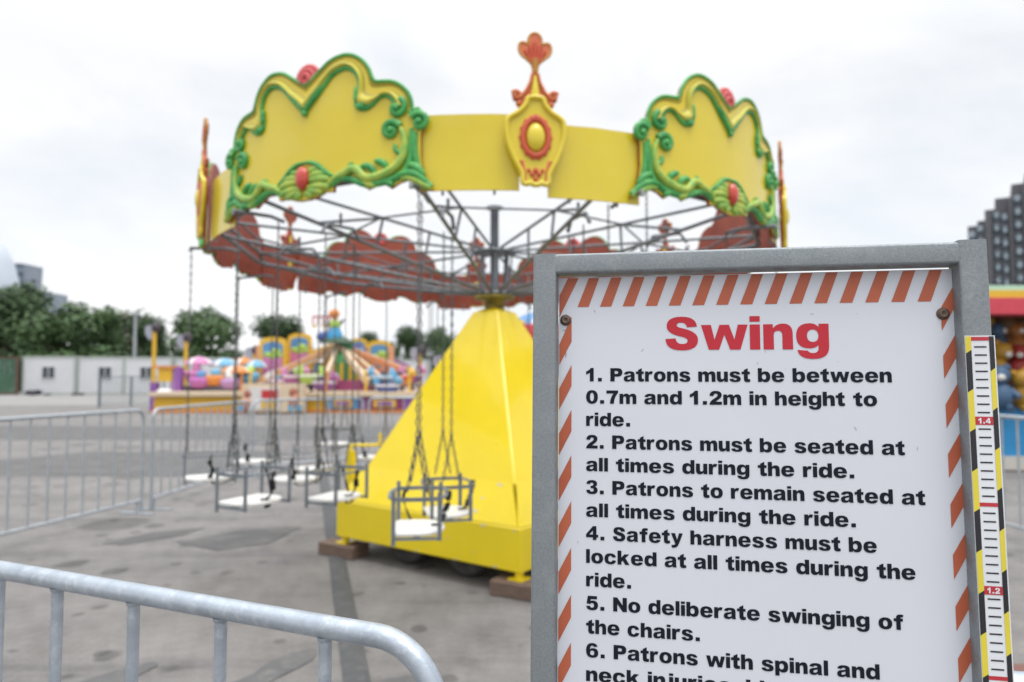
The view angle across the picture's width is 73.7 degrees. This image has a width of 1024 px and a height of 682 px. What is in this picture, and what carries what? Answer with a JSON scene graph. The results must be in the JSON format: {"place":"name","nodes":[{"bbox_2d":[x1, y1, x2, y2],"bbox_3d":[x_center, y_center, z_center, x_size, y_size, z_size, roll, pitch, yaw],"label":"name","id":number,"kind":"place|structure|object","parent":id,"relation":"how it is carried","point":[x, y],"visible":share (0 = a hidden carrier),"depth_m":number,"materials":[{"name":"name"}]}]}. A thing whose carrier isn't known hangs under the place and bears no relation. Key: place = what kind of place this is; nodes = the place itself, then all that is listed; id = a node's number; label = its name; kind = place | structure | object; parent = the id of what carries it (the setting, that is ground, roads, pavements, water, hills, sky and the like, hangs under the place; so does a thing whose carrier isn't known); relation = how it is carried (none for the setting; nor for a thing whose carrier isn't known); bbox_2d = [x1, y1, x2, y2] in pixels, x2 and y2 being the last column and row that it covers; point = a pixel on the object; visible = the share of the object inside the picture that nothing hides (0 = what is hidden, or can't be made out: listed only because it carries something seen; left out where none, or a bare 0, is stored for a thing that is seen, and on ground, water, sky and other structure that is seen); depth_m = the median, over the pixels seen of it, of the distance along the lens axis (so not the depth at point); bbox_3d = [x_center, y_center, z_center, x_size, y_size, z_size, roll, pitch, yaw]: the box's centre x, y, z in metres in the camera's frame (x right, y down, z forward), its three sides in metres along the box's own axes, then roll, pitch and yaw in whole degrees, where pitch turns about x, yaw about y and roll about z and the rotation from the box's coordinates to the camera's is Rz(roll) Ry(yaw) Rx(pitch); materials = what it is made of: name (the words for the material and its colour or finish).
{"place":"outdoors","nodes":[
{"label":"outdoors","id":0,"kind":"place"},
{"bbox_2d":[0,242,19,293],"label":"dome","id":1,"kind":"structure","parent":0,"point":[8,273],"depth_m":230.49,"materials":[{"name":"white"}]},
{"bbox_2d":[24,390,41,394],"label":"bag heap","id":2,"kind":"object","parent":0,"point":[33,392],"visible":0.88,"depth_m":49.53,"materials":[{"name":"grey plastic"}]},
{"bbox_2d":[41,291,67,314],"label":"office block","id":3,"kind":"structure","parent":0,"point":[60,298],"depth_m":232.83,"materials":[{"name":"grey concrete"}]},
{"bbox_2d":[358,329,378,344],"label":"broadleaf tree","id":4,"kind":"object","parent":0,"point":[372,337],"visible":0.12,"depth_m":94.41,"materials":[{"name":"green plant"}]},
{"bbox_2d":[0,383,1023,681],"bbox_3d":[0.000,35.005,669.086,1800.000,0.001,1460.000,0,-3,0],"label":"ground","id":5,"kind":"structure","parent":0,"point":[458,627],"depth_m":4.92,"materials":[{"name":"grey concrete"}]},
{"bbox_2d":[0,280,57,356],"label":"broadleaf tree","id":6,"kind":"object","parent":5,"relation":"on","point":[14,300],"visible":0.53,"depth_m":71.26,"materials":[{"name":"green plant"}]},
{"bbox_2d":[15,263,42,290],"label":"office tower","id":7,"kind":"structure","parent":5,"relation":"on","point":[28,272],"depth_m":244.17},
{"bbox_2d":[0,299,136,358],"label":"broadleaf tree","id":8,"kind":"object","parent":5,"relation":"on","point":[72,323],"visible":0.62,"depth_m":68.59,"materials":[{"name":"green plant"}]},
{"bbox_2d":[0,395,149,405],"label":"concrete apron","id":9,"kind":"object","parent":5,"relation":"on","point":[27,400],"visible":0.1,"depth_m":39.28,"materials":[{"name":"grey concrete"}]},
{"bbox_2d":[0,357,21,394],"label":"shipping container","id":10,"kind":"object","parent":9,"relation":"on","point":[10,375],"visible":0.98,"depth_m":50.61,"materials":[{"name":"green metal"}]},
{"bbox_2d":[21,356,82,394],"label":"site cabin","id":11,"kind":"object","parent":9,"relation":"on","point":[54,375],"visible":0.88,"depth_m":50.92,"materials":[{"name":"white metal"}]},
{"bbox_2d":[41,366,55,378],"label":"window","id":12,"kind":"structure","parent":11,"relation":"in","point":[47,372],"depth_m":50.91,"materials":[{"name":"glass"}]},
{"bbox_2d":[0,409,154,535],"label":"crowd barrier","id":13,"kind":"object","parent":5,"relation":"on","point":[139,506],"visible":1,"depth_m":6.48,"materials":[{"name":"silver metal"}]},
{"bbox_2d":[77,357,123,394],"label":"site cabin","id":14,"kind":"object","parent":5,"relation":"on","point":[90,370],"visible":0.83,"depth_m":51.12,"materials":[{"name":"white metal"}]},
{"bbox_2d":[98,366,112,378],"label":"window","id":15,"kind":"structure","parent":14,"relation":"in","point":[102,370],"depth_m":51.11,"materials":[{"name":"white glass"}]},
{"bbox_2d":[82,328,125,353],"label":"broadleaf tree","id":16,"kind":"object","parent":5,"relation":"on","point":[112,343],"visible":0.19,"depth_m":75.31,"materials":[{"name":"green plant"}]},
{"bbox_2d":[97,376,130,407],"bbox_3d":[-18.122,2.308,31.168,1.340,1.422,0.120,1,-3,-24],"label":"fence","id":17,"kind":"object","parent":5,"relation":"on","point":[99,389],"visible":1,"depth_m":31.08,"materials":[{"name":"grey metal"}]},
{"bbox_2d":[131,313,139,356],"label":"lamp mast","id":18,"kind":"object","parent":5,"relation":"on","point":[135,334],"visible":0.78,"depth_m":55.01,"materials":[{"name":"grey metal"}]},
{"bbox_2d":[116,307,156,355],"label":"broadleaf tree","id":19,"kind":"object","parent":5,"relation":"on","point":[128,341],"visible":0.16,"depth_m":81.64,"materials":[{"name":"green plant"}]},
{"bbox_2d":[0,451,282,475],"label":"tarmac patch","id":20,"kind":"object","parent":5,"relation":"on","point":[18,466],"visible":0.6,"depth_m":11.11,"materials":[{"name":"grey asphalt"}]},
{"bbox_2d":[131,376,164,406],"bbox_3d":[-16.881,2.333,31.673,1.408,1.422,0.060,1,-3,-22],"label":"fence","id":21,"kind":"object","parent":5,"relation":"on","point":[132,379],"visible":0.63,"depth_m":31.52,"materials":[{"name":"grey metal"}]},
{"bbox_2d":[123,357,173,394],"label":"site cabin","id":22,"kind":"object","parent":5,"relation":"on","point":[137,366],"visible":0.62,"depth_m":51.03,"materials":[{"name":"white metal"}]},
{"bbox_2d":[139,366,151,379],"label":"window","id":23,"kind":"structure","parent":22,"relation":"in","point":[143,370],"depth_m":51.01,"materials":[{"name":"white glass"}]},
{"bbox_2d":[127,313,175,356],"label":"broadleaf tree","id":24,"kind":"object","parent":5,"relation":"on","point":[145,342],"visible":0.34,"depth_m":79.44,"materials":[{"name":"green plant"}]},
{"bbox_2d":[145,322,160,381],"bbox_3d":[-15.821,1.063,29.946,0.678,3.785,0.368,1,-3,-14],"label":"lamp post","id":25,"kind":"object","parent":5,"relation":"on","point":[152,330],"visible":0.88,"depth_m":29.97,"materials":[{"name":"yellow metal"}]},
{"bbox_2d":[104,528,202,543],"bbox_3d":[-3.230,1.763,6.195,0.329,0.001,0.869,-3,-4,43],"label":"tarmac patch","id":26,"kind":"object","parent":5,"relation":"on","point":[151,536],"visible":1,"depth_m":6.15,"materials":[{"name":"grey asphalt"}]},
{"bbox_2d":[156,388,171,396],"bbox_3d":[-13.715,2.336,26.917,0.620,0.940,0.620,0,-3,0],"label":"litter bin","id":27,"kind":"object","parent":5,"relation":"on","point":[164,390],"visible":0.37,"depth_m":26.73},
{"bbox_2d":[150,366,183,410],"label":"ticket gate","id":28,"kind":"structure","parent":5,"relation":"on","point":[174,375],"depth_m":27.91,"materials":[{"name":"purple"}]},
{"bbox_2d":[176,332,191,385],"bbox_3d":[-14.419,1.275,29.935,0.678,3.362,0.368,1,-3,-14],"label":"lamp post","id":29,"kind":"object","parent":5,"relation":"on","point":[182,341],"visible":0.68,"depth_m":29.96,"materials":[{"name":"yellow metal"}]},
{"bbox_2d":[0,426,394,439],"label":"tarmac band","id":30,"kind":"object","parent":5,"relation":"on","point":[41,433],"visible":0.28,"depth_m":17.33,"materials":[{"name":"grey asphalt"}]},
{"bbox_2d":[135,400,259,509],"bbox_3d":[-3.830,1.333,8.579,0.400,1.102,2.469,0,-3,2],"label":"crowd barrier","id":31,"kind":"object","parent":5,"relation":"on","point":[152,501],"visible":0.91,"depth_m":8.10,"materials":[{"name":"grey metal"}]},
{"bbox_2d":[80,648,316,681],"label":"oil stain","id":32,"kind":"object","parent":5,"relation":"on","point":[272,670],"visible":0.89,"depth_m":3.37,"materials":[{"name":"grey asphalt"}]},
{"bbox_2d":[173,357,233,390],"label":"site cabin","id":33,"kind":"object","parent":5,"relation":"on","point":[179,361],"visible":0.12,"depth_m":51.26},
{"bbox_2d":[164,305,247,357],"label":"broadleaf tree","id":34,"kind":"object","parent":5,"relation":"on","point":[207,328],"visible":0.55,"depth_m":69.68,"materials":[{"name":"green plant"}]},
{"bbox_2d":[0,352,434,388],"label":"hedge","id":35,"kind":"object","parent":5,"relation":"on","point":[122,354],"depth_m":66.81,"materials":[{"name":"green plant"}]},
{"bbox_2d":[0,560,442,681],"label":"crowd barrier","id":36,"kind":"object","parent":5,"relation":"on","point":[411,654],"visible":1,"depth_m":1.08,"materials":[{"name":"silver metal"}]},
{"bbox_2d":[183,356,266,390],"bbox_3d":[-12.366,1.790,29.705,4.100,2.311,4.186,0,-3,0],"label":"umbrella ride","id":37,"kind":"object","parent":5,"relation":"on","point":[200,379],"visible":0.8,"depth_m":28.10},
{"bbox_2d":[178,527,299,549],"bbox_3d":[-2.343,1.760,6.138,0.653,0.001,1.031,-2,-4,39],"label":"tarmac patch","id":38,"kind":"object","parent":5,"relation":"on","point":[239,538],"visible":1,"depth_m":6.08,"materials":[{"name":"grey asphalt"}]},
{"bbox_2d":[245,345,257,368],"bbox_3d":[-11.582,1.571,30.421,0.678,2.819,0.368,1,-3,-14],"label":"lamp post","id":39,"kind":"object","parent":5,"relation":"on","point":[250,352],"visible":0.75,"depth_m":30.49,"materials":[{"name":"white"}]},
{"bbox_2d":[238,383,306,411],"bbox_3d":[-9.080,2.156,25.932,2.382,1.080,0.585,0,-3,0],"label":"ticket booth","id":40,"kind":"object","parent":5,"relation":"on","point":[252,393],"visible":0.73,"depth_m":25.70,"materials":[{"name":"metal"}]},
{"bbox_2d":[249,312,315,349],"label":"broadleaf tree","id":41,"kind":"object","parent":5,"relation":"on","point":[284,328],"visible":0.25,"depth_m":83.39,"materials":[{"name":"green plant"}]},
{"bbox_2d":[149,309,426,412],"bbox_3d":[-8.134,0.806,29.847,11.749,4.290,6.900,0,-3,0],"label":"spinning ride","id":42,"kind":"object","parent":5,"relation":"on","point":[372,369],"visible":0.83,"depth_m":27.51},
{"bbox_2d":[249,397,364,476],"bbox_3d":[-3.105,1.432,10.552,1.869,1.102,0.400,3,-4,-44],"label":"crowd barrier","id":43,"kind":"object","parent":5,"relation":"on","point":[292,400],"visible":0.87,"depth_m":10.40,"materials":[{"name":"grey metal"}]},
{"bbox_2d":[318,537,368,559],"bbox_3d":[-1.366,1.684,5.546,0.380,0.099,0.200,-2,-3,32],"label":"timber block","id":44,"kind":"object","parent":5,"relation":"on","point":[350,551],"depth_m":5.47,"materials":[{"name":"brown wood"}]},
{"bbox_2d":[319,464,370,681],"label":"cable cover","id":45,"kind":"object","parent":5,"relation":"on","point":[354,665],"visible":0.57,"depth_m":4.39,"materials":[{"name":"rubber"}]},
{"bbox_2d":[367,396,414,462],"bbox_3d":[-1.130,1.472,11.341,2.505,1.102,0.400,0,-3,-5],"label":"crowd barrier","id":46,"kind":"object","parent":5,"relation":"on","point":[392,398],"visible":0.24,"depth_m":11.26,"materials":[{"name":"grey metal"}]},
{"bbox_2d":[390,341,401,358],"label":"broadleaf tree","id":47,"kind":"object","parent":5,"relation":"on","point":[397,351],"visible":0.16,"depth_m":95.92,"materials":[{"name":"green plant"}]},
{"bbox_2d":[382,675,415,681],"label":"oil stain","id":48,"kind":"object","parent":5,"relation":"on","point":[407,678],"visible":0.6,"depth_m":3.26,"materials":[{"name":"grey concrete"}]},
{"bbox_2d":[393,324,428,358],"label":"broadleaf tree","id":49,"kind":"object","parent":5,"relation":"on","point":[406,338],"visible":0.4,"depth_m":89.16,"materials":[{"name":"green plant"}]},
{"bbox_2d":[396,359,430,388],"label":"site cabin","id":50,"kind":"object","parent":5,"relation":"on","point":[413,364],"visible":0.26,"depth_m":57.94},
{"bbox_2d":[410,345,425,389],"bbox_3d":[-4.196,1.571,30.421,0.678,2.819,0.368,1,-3,-14],"label":"flag pole","id":51,"kind":"object","parent":5,"relation":"on","point":[413,352],"visible":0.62,"depth_m":30.47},
{"bbox_2d":[417,325,456,357],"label":"broadleaf tree","id":52,"kind":"object","parent":5,"relation":"on","point":[438,336],"visible":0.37,"depth_m":86.77,"materials":[{"name":"green plant"}]},
{"bbox_2d":[433,352,445,366],"bbox_3d":[-2.991,1.691,28.913,0.678,2.428,0.368,1,-3,-14],"label":"flag pole","id":53,"kind":"object","parent":5,"relation":"on","point":[435,359],"visible":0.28,"depth_m":29.00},
{"bbox_2d":[490,573,530,601],"bbox_3d":[0.065,1.633,4.522,0.380,0.099,0.200,-1,-3,28],"label":"timber block","id":54,"kind":"object","parent":5,"relation":"on","point":[501,585],"depth_m":4.46,"materials":[{"name":"brown wood"}]},
{"bbox_2d":[189,32,789,582],"bbox_3d":[-0.150,0.109,5.812,4.695,3.270,4.695,0,-3,0],"label":"swing carousel","id":55,"kind":"object","parent":54,"relation":"on","point":[311,132],"visible":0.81,"depth_m":4.49,"materials":[{"name":"yellow paint"}]},
{"bbox_2d":[182,247,238,485],"bbox_3d":[-2.191,0.180,5.013,0.393,1.730,0.332,1,-3,-27],"label":"swing chair","id":56,"kind":"object","parent":55,"relation":"hanging from","point":[211,476],"visible":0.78,"depth_m":4.95,"materials":[{"name":"metal"}]},
{"bbox_2d":[227,277,278,466],"bbox_3d":[-2.313,0.270,6.138,0.393,1.712,0.332,0,-3,-1],"label":"swing chair","id":57,"kind":"object","parent":55,"relation":"hanging from","point":[247,460],"visible":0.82,"depth_m":6.14,"materials":[{"name":"metal"}]},
{"bbox_2d":[215,210,291,511],"bbox_3d":[-1.520,0.117,4.103,0.332,1.764,0.393,-1,-3,27],"label":"swing chair","id":58,"kind":"object","parent":55,"relation":"hanging from","point":[245,501],"visible":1,"depth_m":3.99,"materials":[{"name":"metal"}]},
{"bbox_2d":[269,260,324,485],"bbox_3d":[-1.633,0.232,5.222,0.393,1.730,0.332,0,-3,-9],"label":"swing chair","id":59,"kind":"object","parent":55,"relation":"hanging from","point":[295,478],"visible":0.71,"depth_m":5.22,"materials":[{"name":"metal"}]},
{"bbox_2d":[293,277,338,474],"bbox_3d":[-1.717,0.306,6.047,0.393,1.733,0.332,1,-3,-26],"label":"swing chair","id":60,"kind":"object","parent":55,"relation":"hanging from","point":[298,468],"visible":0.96,"depth_m":6.02,"materials":[{"name":"metal"}]},
{"bbox_2d":[314,294,354,448],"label":"swing chair","id":61,"kind":"object","parent":55,"relation":"hanging from","point":[341,444],"visible":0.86,"depth_m":7.12,"materials":[{"name":"metal"}]},
{"bbox_2d":[305,234,368,507],"bbox_3d":[-1.143,0.196,4.567,0.332,1.773,0.393,-1,-3,23],"label":"swing chair","id":62,"kind":"object","parent":55,"relation":"hanging from","point":[336,495],"visible":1,"depth_m":4.46,"materials":[{"name":"metal"}]},
{"bbox_2d":[350,291,387,461],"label":"swing chair","id":63,"kind":"object","parent":55,"relation":"hanging from","point":[364,456],"visible":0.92,"depth_m":6.77,"materials":[{"name":"metal"}]},
{"bbox_2d":[388,184,451,545],"bbox_3d":[-0.484,0.116,3.646,0.332,1.841,0.393,0,-3,-5],"label":"swing chair","id":64,"kind":"object","parent":55,"relation":"hanging from","point":[415,528],"visible":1,"depth_m":3.50,"materials":[{"name":"metal"}]},
{"bbox_2d":[428,302,432,376],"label":"swing chair","id":65,"kind":"object","parent":55,"relation":"hanging from","point":[431,341],"visible":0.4,"depth_m":7.74,"materials":[{"name":"metal"}]},
{"bbox_2d":[437,300,452,363],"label":"swing chair","id":66,"kind":"object","parent":55,"relation":"hanging from","point":[437,330],"visible":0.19,"depth_m":7.43,"materials":[{"name":"metal"}]},
{"bbox_2d":[420,220,474,521],"bbox_3d":[-0.392,0.190,4.237,0.332,1.820,0.393,1,-3,-15],"label":"swing chair","id":67,"kind":"object","parent":55,"relation":"hanging from","point":[455,511],"visible":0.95,"depth_m":4.11,"materials":[{"name":"metal"}]},
{"bbox_2d":[527,306,529,333],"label":"swing chair","id":68,"kind":"object","parent":55,"relation":"hanging from","point":[528,320],"visible":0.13,"depth_m":7.85,"materials":[{"name":"metal"}]},
{"bbox_2d":[572,224,584,277],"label":"swing chair","id":69,"kind":"object","parent":55,"relation":"hanging from","point":[582,242],"visible":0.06,"depth_m":4.20,"materials":[{"name":"metal"}]},
{"bbox_2d":[607,192,647,276],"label":"swing chair","id":70,"kind":"object","parent":55,"relation":"hanging from","point":[645,224],"visible":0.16,"depth_m":3.67,"materials":[{"name":"metal"}]},
{"bbox_2d":[725,228,776,273],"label":"swing chair","id":71,"kind":"object","parent":55,"relation":"hanging from","point":[774,240],"visible":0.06,"depth_m":4.39,"materials":[{"name":"metal"}]},
{"bbox_2d":[530,239,1013,681],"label":"rules sign","id":72,"kind":"object","parent":5,"relation":"on","point":[778,477],"visible":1,"depth_m":0.89,"materials":[{"name":"white"}]},
{"bbox_2d":[557,652,1023,681],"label":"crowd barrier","id":73,"kind":"object","parent":5,"relation":"on","point":[1018,676],"depth_m":0.85,"materials":[{"name":"silver metal"}]},
{"bbox_2d":[989,285,1023,469],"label":"prize stall","id":74,"kind":"object","parent":5,"relation":"on","point":[1006,300],"visible":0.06,"depth_m":10.40},
{"bbox_2d":[991,322,1010,360],"bbox_3d":[7.861,-0.006,11.059,0.501,0.682,0.324,19,-26,-34],"label":"plush toy","id":75,"kind":"object","parent":74,"relation":"in","point":[998,330],"visible":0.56,"depth_m":11.00,"materials":[{"name":"blue fabric"}]},
{"bbox_2d":[995,339,1012,384],"bbox_3d":[7.753,0.352,10.879,0.539,0.734,0.349,15,-1,-12],"label":"plush toy","id":76,"kind":"object","parent":74,"relation":"hanging from","point":[1004,352],"visible":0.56,"depth_m":10.78,"materials":[{"name":"yellow fabric"}]},
{"bbox_2d":[993,317,1023,335],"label":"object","id":77,"kind":"object","parent":74,"relation":"hanging from","point":[1007,322],"visible":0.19,"depth_m":11.05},
{"bbox_2d":[996,364,1021,412],"bbox_3d":[7.430,0.718,10.424,0.446,0.745,0.409,1,-3,-16],"label":"plush toy","id":78,"kind":"object","parent":74,"relation":"on","point":[1007,394],"visible":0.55,"depth_m":10.33,"materials":[{"name":"blue fabric"}]},
{"bbox_2d":[1007,343,1023,382],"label":"plush toy","id":79,"kind":"object","parent":74,"relation":"hanging from","point":[1016,363],"visible":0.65,"depth_m":10.81,"materials":[{"name":"red fabric"}]},
{"bbox_2d":[1007,322,1023,346],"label":"plush toy","id":80,"kind":"object","parent":74,"relation":"in","point":[1019,332],"visible":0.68,"depth_m":10.97,"materials":[{"name":"orange fabric"}]},
{"bbox_2d":[1010,367,1023,411],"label":"plush toy","id":81,"kind":"object","parent":74,"relation":"on","point":[1017,378],"visible":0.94,"depth_m":10.39,"materials":[{"name":"yellow fabric"}]},
{"bbox_2d":[999,414,1023,529],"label":"crowd barrier","id":82,"kind":"object","parent":5,"relation":"on","point":[1004,416],"visible":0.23,"depth_m":5.97,"materials":[{"name":"metal"}]},
{"bbox_2d":[0,0,1023,361],"label":"sky","id":83,"kind":"structure","parent":0,"point":[894,121],"materials":[{"name":"white"}]},
{"bbox_2d":[519,312,558,377],"bbox_3d":[0.956,0.733,16.985,2.042,3.148,2.042,-1,-3,22],"label":"striped kiosk","id":84,"kind":"object","parent":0,"point":[523,319],"visible":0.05,"depth_m":16.32,"materials":[{"name":"white"}]},
{"bbox_2d":[968,181,1023,284],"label":"apartment tower","id":85,"kind":"structure","parent":0,"point":[1000,228],"depth_m":149.88,"materials":[{"name":"grey concrete"}]},
{"bbox_2d":[1013,664,1023,670],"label":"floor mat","id":86,"kind":"object","parent":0,"point":[1018,667],"depth_m":3.38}
]}

